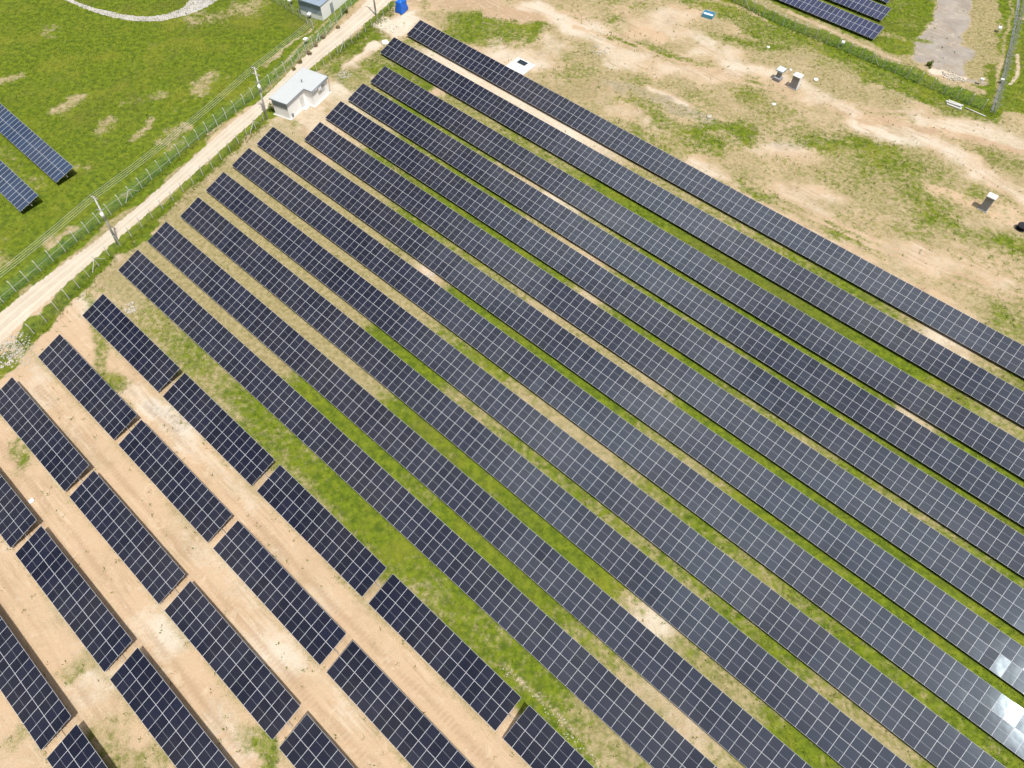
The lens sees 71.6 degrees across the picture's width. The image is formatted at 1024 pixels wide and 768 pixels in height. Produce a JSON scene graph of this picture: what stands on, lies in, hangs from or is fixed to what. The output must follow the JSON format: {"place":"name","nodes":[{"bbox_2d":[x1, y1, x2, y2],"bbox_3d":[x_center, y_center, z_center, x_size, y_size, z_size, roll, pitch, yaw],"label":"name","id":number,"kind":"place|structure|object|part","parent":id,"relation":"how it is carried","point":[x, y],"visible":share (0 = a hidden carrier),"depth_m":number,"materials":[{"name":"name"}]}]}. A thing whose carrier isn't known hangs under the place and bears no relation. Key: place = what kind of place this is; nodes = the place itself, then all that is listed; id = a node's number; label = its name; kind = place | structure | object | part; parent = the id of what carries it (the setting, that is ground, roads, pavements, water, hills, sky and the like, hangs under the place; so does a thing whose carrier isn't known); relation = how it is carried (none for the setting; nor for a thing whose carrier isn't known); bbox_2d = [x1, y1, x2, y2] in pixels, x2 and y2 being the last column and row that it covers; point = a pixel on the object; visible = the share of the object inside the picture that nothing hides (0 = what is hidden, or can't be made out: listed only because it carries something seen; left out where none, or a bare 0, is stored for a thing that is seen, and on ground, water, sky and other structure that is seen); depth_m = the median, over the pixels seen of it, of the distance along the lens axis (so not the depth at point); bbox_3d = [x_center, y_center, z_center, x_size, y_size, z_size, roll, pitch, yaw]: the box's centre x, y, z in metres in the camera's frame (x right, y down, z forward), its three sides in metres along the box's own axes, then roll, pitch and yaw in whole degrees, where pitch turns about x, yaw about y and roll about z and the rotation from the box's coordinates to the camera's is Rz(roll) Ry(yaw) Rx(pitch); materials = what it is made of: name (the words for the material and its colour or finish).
{"place":"outdoors","nodes":[
{"label":"outdoors","id":0,"kind":"place"},
{"bbox_2d":[67,0,216,21],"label":"gravel path","id":1,"kind":"structure","parent":0,"point":[183,10],"depth_m":138.83,"materials":[{"name":"grey gravel"}]},
{"bbox_2d":[0,0,391,342],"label":"dirt road","id":2,"kind":"structure","parent":0,"point":[21,309],"depth_m":110.52,"materials":[{"name":"beige soil"}]},
{"bbox_2d":[0,0,1023,767],"bbox_3d":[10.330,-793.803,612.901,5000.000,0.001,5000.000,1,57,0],"label":"ground","id":3,"kind":"structure","parent":0,"point":[92,700],"depth_m":100.58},
{"bbox_2d":[0,474,35,547],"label":"solar table","id":4,"kind":"object","parent":3,"relation":"on","point":[17,519],"visible":1,"depth_m":79.88,"materials":[{"name":"glass"}]},
{"bbox_2d":[0,160,37,210],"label":"solar table","id":5,"kind":"object","parent":3,"relation":"on","point":[20,195],"visible":1,"depth_m":109.03,"materials":[{"name":"glass"}]},
{"bbox_2d":[0,616,70,749],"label":"solar table","id":6,"kind":"object","parent":3,"relation":"on","point":[37,705],"visible":1,"depth_m":69.92,"materials":[{"name":"glass"}]},
{"bbox_2d":[0,104,72,181],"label":"solar table","id":7,"kind":"object","parent":3,"relation":"on","point":[41,154],"visible":1,"depth_m":114.56,"materials":[{"name":"glass"}]},
{"bbox_2d":[0,377,88,490],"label":"solar table","id":8,"kind":"object","parent":3,"relation":"on","point":[53,450],"visible":1,"depth_m":85.69,"materials":[{"name":"glass"}]},
{"bbox_2d":[15,526,131,671],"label":"solar table","id":9,"kind":"object","parent":3,"relation":"on","point":[109,645],"visible":1,"depth_m":74.97,"materials":[{"name":"glass"}]},
{"bbox_2d":[46,724,106,767],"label":"solar table","id":10,"kind":"object","parent":3,"relation":"on","point":[74,748],"visible":1,"depth_m":67.00,"materials":[{"name":"glass"}]},
{"bbox_2d":[38,334,136,439],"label":"solar table","id":11,"kind":"object","parent":3,"relation":"on","point":[113,414],"visible":1,"depth_m":89.60,"materials":[{"name":"glass"}]},
{"bbox_2d":[90,195,118,244],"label":"utility pole","id":12,"kind":"object","parent":3,"relation":"on","point":[102,215],"visible":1,"depth_m":100.92,"materials":[{"name":"concrete"}]},
{"bbox_2d":[70,470,184,603],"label":"solar table","id":13,"kind":"object","parent":3,"relation":"on","point":[148,547],"visible":1,"depth_m":78.76,"materials":[{"name":"glass"}]},
{"bbox_2d":[82,294,179,391],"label":"solar table","id":14,"kind":"object","parent":3,"relation":"on","point":[126,338],"visible":1,"depth_m":93.45,"materials":[{"name":"glass"}]},
{"bbox_2d":[0,111,263,368],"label":"wire fence","id":15,"kind":"object","parent":3,"relation":"on","point":[126,240],"visible":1,"depth_m":103.40,"materials":[{"name":"metal"}]},
{"bbox_2d":[110,647,232,767],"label":"solar table","id":16,"kind":"object","parent":3,"relation":"on","point":[170,723],"visible":1,"depth_m":68.84,"materials":[{"name":"glass"}]},
{"bbox_2d":[118,419,231,541],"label":"solar table","id":17,"kind":"object","parent":3,"relation":"on","point":[177,482],"visible":1,"depth_m":82.55,"materials":[{"name":"glass"}]},
{"bbox_2d":[0,0,353,305],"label":"fence","id":18,"kind":"object","parent":3,"relation":"on","point":[189,145],"visible":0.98,"depth_m":113.52,"materials":[{"name":"metal"}]},
{"bbox_2d":[163,373,274,485],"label":"solar table","id":19,"kind":"object","parent":3,"relation":"on","point":[247,457],"visible":1,"depth_m":86.38,"materials":[{"name":"glass"}]},
{"bbox_2d":[164,581,299,739],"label":"solar table","id":20,"kind":"object","parent":3,"relation":"on","point":[266,699],"visible":1,"depth_m":71.72,"materials":[{"name":"glass"}]},
{"bbox_2d":[251,66,267,119],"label":"utility pole","id":21,"kind":"object","parent":3,"relation":"on","point":[259,89],"visible":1,"depth_m":116.95,"materials":[{"name":"concrete"}]},
{"bbox_2d":[95,74,244,193],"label":"power cable","id":22,"kind":"object","parent":21,"relation":"attached to","point":[168,138],"visible":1,"depth_m":104.79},
{"bbox_2d":[93,68,248,192],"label":"power cable","id":23,"kind":"object","parent":21,"relation":"attached to","point":[170,134],"visible":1,"depth_m":105.50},
{"bbox_2d":[97,71,250,194],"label":"power cable","id":24,"kind":"object","parent":21,"relation":"attached to","point":[176,134],"visible":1,"depth_m":106.30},
{"bbox_2d":[105,94,245,207],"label":"power cable","id":25,"kind":"object","parent":21,"relation":"attached to","point":[177,153],"visible":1,"depth_m":106.89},
{"bbox_2d":[99,68,256,195],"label":"power cable","id":26,"kind":"object","parent":21,"relation":"attached to","point":[179,134],"visible":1,"depth_m":105.78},
{"bbox_2d":[267,102,274,112],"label":"shrub","id":27,"kind":"object","parent":3,"relation":"on","point":[270,107],"visible":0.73,"depth_m":121.95,"materials":[{"name":"green plant"}]},
{"bbox_2d":[213,521,345,664],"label":"solar table","id":28,"kind":"object","parent":3,"relation":"on","point":[305,605],"visible":1,"depth_m":75.51,"materials":[{"name":"glass"}]},
{"bbox_2d":[275,0,313,28],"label":"fence","id":29,"kind":"object","parent":3,"relation":"on","point":[294,11],"visible":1,"depth_m":137.67,"materials":[{"name":"metal"}]},
{"bbox_2d":[269,67,331,120],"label":"white hut","id":30,"kind":"object","parent":3,"relation":"on","point":[296,94],"visible":1,"depth_m":121.35,"materials":[{"name":"metal"}]},
{"bbox_2d":[299,95,304,107],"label":"door","id":31,"kind":"structure","parent":30,"relation":"in","point":[302,102],"depth_m":121.93,"materials":[{"name":"metal"}]},
{"bbox_2d":[279,714,353,767],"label":"solar table","id":32,"kind":"object","parent":3,"relation":"on","point":[305,744],"visible":1,"depth_m":67.39,"materials":[{"name":"glass"}]},
{"bbox_2d":[257,465,386,596],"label":"solar table","id":33,"kind":"object","parent":3,"relation":"on","point":[331,539],"visible":1,"depth_m":79.33,"materials":[{"name":"glass"}]},
{"bbox_2d":[298,0,346,20],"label":"blue roofed hut","id":34,"kind":"object","parent":3,"relation":"on","point":[313,7],"visible":0.91,"depth_m":137.03,"materials":[{"name":"paint"}]},
{"bbox_2d":[330,2,333,13],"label":"door","id":35,"kind":"structure","parent":34,"relation":"in","point":[332,9],"depth_m":138.33,"materials":[{"name":"grey metal"}]},
{"bbox_2d":[307,1,395,70],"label":"wire fence","id":36,"kind":"object","parent":3,"relation":"on","point":[388,6],"visible":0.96,"depth_m":132.85,"materials":[{"name":"metal"}]},
{"bbox_2d":[382,40,388,44],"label":"boulder","id":37,"kind":"object","parent":3,"relation":"on","point":[385,42],"visible":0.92,"depth_m":133.23,"materials":[{"name":"white stone"}]},
{"bbox_2d":[326,641,473,767],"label":"solar table","id":38,"kind":"object","parent":3,"relation":"on","point":[353,676],"visible":1,"depth_m":69.18,"materials":[{"name":"glass"}]},
{"bbox_2d":[395,0,407,14],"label":"covered stack","id":39,"kind":"object","parent":3,"relation":"on","point":[401,7],"visible":1,"depth_m":138.49,"materials":[{"name":"blue plastic"}]},
{"bbox_2d":[118,249,717,767],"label":"solar array row","id":40,"kind":"object","parent":3,"relation":"on","point":[412,519],"visible":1,"depth_m":78.94,"materials":[{"name":"glass"}]},
{"bbox_2d":[368,574,520,730],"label":"solar table","id":41,"kind":"object","parent":3,"relation":"on","point":[425,620],"visible":1,"depth_m":72.29,"materials":[{"name":"glass"}]},
{"bbox_2d":[147,222,811,767],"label":"solar array row","id":42,"kind":"object","parent":3,"relation":"on","point":[483,514],"visible":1,"depth_m":79.67,"materials":[{"name":"glass"}]},
{"bbox_2d":[0,24,964,766],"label":"rubble","id":43,"kind":"object","parent":3,"relation":"on","point":[952,74],"visible":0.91,"depth_m":95.39,"materials":[{"name":"stone"}]},
{"bbox_2d":[0,0,998,357],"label":"tall weeds","id":44,"kind":"object","parent":3,"relation":"on","point":[380,20],"visible":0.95,"depth_m":114.19,"materials":[{"name":"green plant"}]},
{"bbox_2d":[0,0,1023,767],"bbox_3d":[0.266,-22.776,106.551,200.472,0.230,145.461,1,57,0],"label":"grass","id":45,"kind":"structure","parent":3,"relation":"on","point":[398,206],"depth_m":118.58,"materials":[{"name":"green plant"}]},
{"bbox_2d":[507,57,534,74],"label":"concrete slab","id":46,"kind":"structure","parent":3,"relation":"on","point":[521,66],"depth_m":129.42,"materials":[{"name":"white concrete"}]},
{"bbox_2d":[180,197,910,767],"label":"solar array row","id":47,"kind":"object","parent":3,"relation":"on","point":[832,735],"visible":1,"depth_m":80.35,"materials":[{"name":"glass"}]},
{"bbox_2d":[503,705,593,767],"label":"solar table","id":48,"kind":"object","parent":3,"relation":"on","point":[537,734],"visible":1,"depth_m":67.73,"materials":[{"name":"glass"}]},
{"bbox_2d":[206,172,1005,767],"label":"solar array row","id":49,"kind":"object","parent":3,"relation":"on","point":[568,454],"visible":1,"depth_m":81.03,"materials":[{"name":"glass"}]},
{"bbox_2d":[232,148,1023,759],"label":"solar array row","id":50,"kind":"object","parent":3,"relation":"on","point":[990,710],"visible":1,"depth_m":83.07,"materials":[{"name":"glass"}]},
{"bbox_2d":[257,127,1023,693],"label":"solar array row","id":51,"kind":"object","parent":3,"relation":"on","point":[981,641],"visible":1,"depth_m":86.49,"materials":[{"name":"glass"}]},
{"bbox_2d":[304,122,1023,632],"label":"solar array row","id":52,"kind":"object","parent":3,"relation":"on","point":[970,574],"visible":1,"depth_m":89.47,"materials":[{"name":"glass"}]},
{"bbox_2d":[325,101,1023,576],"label":"solar array row","id":53,"kind":"object","parent":3,"relation":"on","point":[747,377],"visible":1,"depth_m":92.95,"materials":[{"name":"glass"}]},
{"bbox_2d":[348,84,1023,525],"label":"solar array row","id":54,"kind":"object","parent":3,"relation":"on","point":[920,442],"visible":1,"depth_m":96.29,"materials":[{"name":"glass"}]},
{"bbox_2d":[370,66,1023,478],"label":"solar array row","id":55,"kind":"object","parent":3,"relation":"on","point":[934,406],"visible":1,"depth_m":99.68,"materials":[{"name":"glass"}]},
{"bbox_2d":[380,37,1023,425],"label":"solar array row","id":56,"kind":"object","parent":3,"relation":"on","point":[916,347],"visible":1,"depth_m":104.06,"materials":[{"name":"glass"}]},
{"bbox_2d":[702,10,714,19],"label":"open crate","id":57,"kind":"object","parent":3,"relation":"on","point":[707,14],"visible":1,"depth_m":139.07,"materials":[{"name":"blue plastic"}]},
{"bbox_2d":[406,20,1023,377],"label":"solar array row","id":58,"kind":"object","parent":3,"relation":"on","point":[799,238],"visible":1,"depth_m":108.09,"materials":[{"name":"glass"}]},
{"bbox_2d":[773,66,785,82],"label":"equipment cabinet","id":59,"kind":"object","parent":3,"relation":"on","point":[778,77],"visible":1,"depth_m":127.01,"materials":[{"name":"grey paint"}]},
{"bbox_2d":[788,72,803,90],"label":"equipment cabinet","id":60,"kind":"object","parent":3,"relation":"on","point":[796,80],"visible":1,"depth_m":125.48,"materials":[{"name":"metal"}]},
{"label":"door","id":61,"kind":"part","parent":60,"relation":"part of","materials":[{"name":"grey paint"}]},
{"bbox_2d":[780,0,883,39],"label":"solar table","id":62,"kind":"object","parent":3,"relation":"on","point":[833,15],"visible":1,"depth_m":137.77,"materials":[{"name":"glass"}]},
{"bbox_2d":[831,0,890,19],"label":"solar table","id":63,"kind":"object","parent":3,"relation":"on","point":[863,6],"visible":1,"depth_m":139.72,"materials":[{"name":"glass"}]},
{"bbox_2d":[734,0,988,109],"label":"fence","id":64,"kind":"object","parent":3,"relation":"on","point":[907,77],"visible":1,"depth_m":131.08,"materials":[{"name":"metal"}]},
{"bbox_2d":[926,61,933,68],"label":"shrub","id":65,"kind":"object","parent":3,"relation":"on","point":[930,64],"visible":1,"depth_m":130.26,"materials":[{"name":"green plant"}]},
{"bbox_2d":[945,100,962,110],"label":"beam stack","id":66,"kind":"object","parent":3,"relation":"on","point":[955,105],"visible":1,"depth_m":124.00,"materials":[{"name":"concrete"}]},
{"bbox_2d":[977,192,997,212],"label":"equipment cabinet","id":67,"kind":"object","parent":3,"relation":"on","point":[988,201],"visible":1,"depth_m":108.59,"materials":[{"name":"metal"}]},
{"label":"door","id":68,"kind":"part","parent":67,"relation":"part of","materials":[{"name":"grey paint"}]},
{"bbox_2d":[991,0,1019,111],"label":"drainage channel","id":69,"kind":"object","parent":3,"relation":"on","point":[1012,38],"visible":0.98,"depth_m":134.30,"materials":[{"name":"concrete"}]},
{"bbox_2d":[994,0,1023,112],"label":"fence","id":70,"kind":"object","parent":3,"relation":"on","point":[1013,47],"visible":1,"depth_m":130.94,"materials":[{"name":"metal"}]},
{"bbox_2d":[1015,222,1023,232],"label":"cable drum","id":71,"kind":"object","parent":3,"relation":"on","point":[1019,227],"visible":1,"depth_m":107.40,"materials":[{"name":"rubber"}]},
{"bbox_2d":[0,0,1023,767],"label":"field weeds","id":72,"kind":"object","parent":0,"point":[572,284],"visible":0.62,"depth_m":109.34,"materials":[{"name":"green plant"}]},
{"bbox_2d":[7,0,1023,767],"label":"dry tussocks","id":73,"kind":"object","parent":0,"point":[643,290],"visible":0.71,"depth_m":102.86,"materials":[{"name":"beige plant"}]}
]}

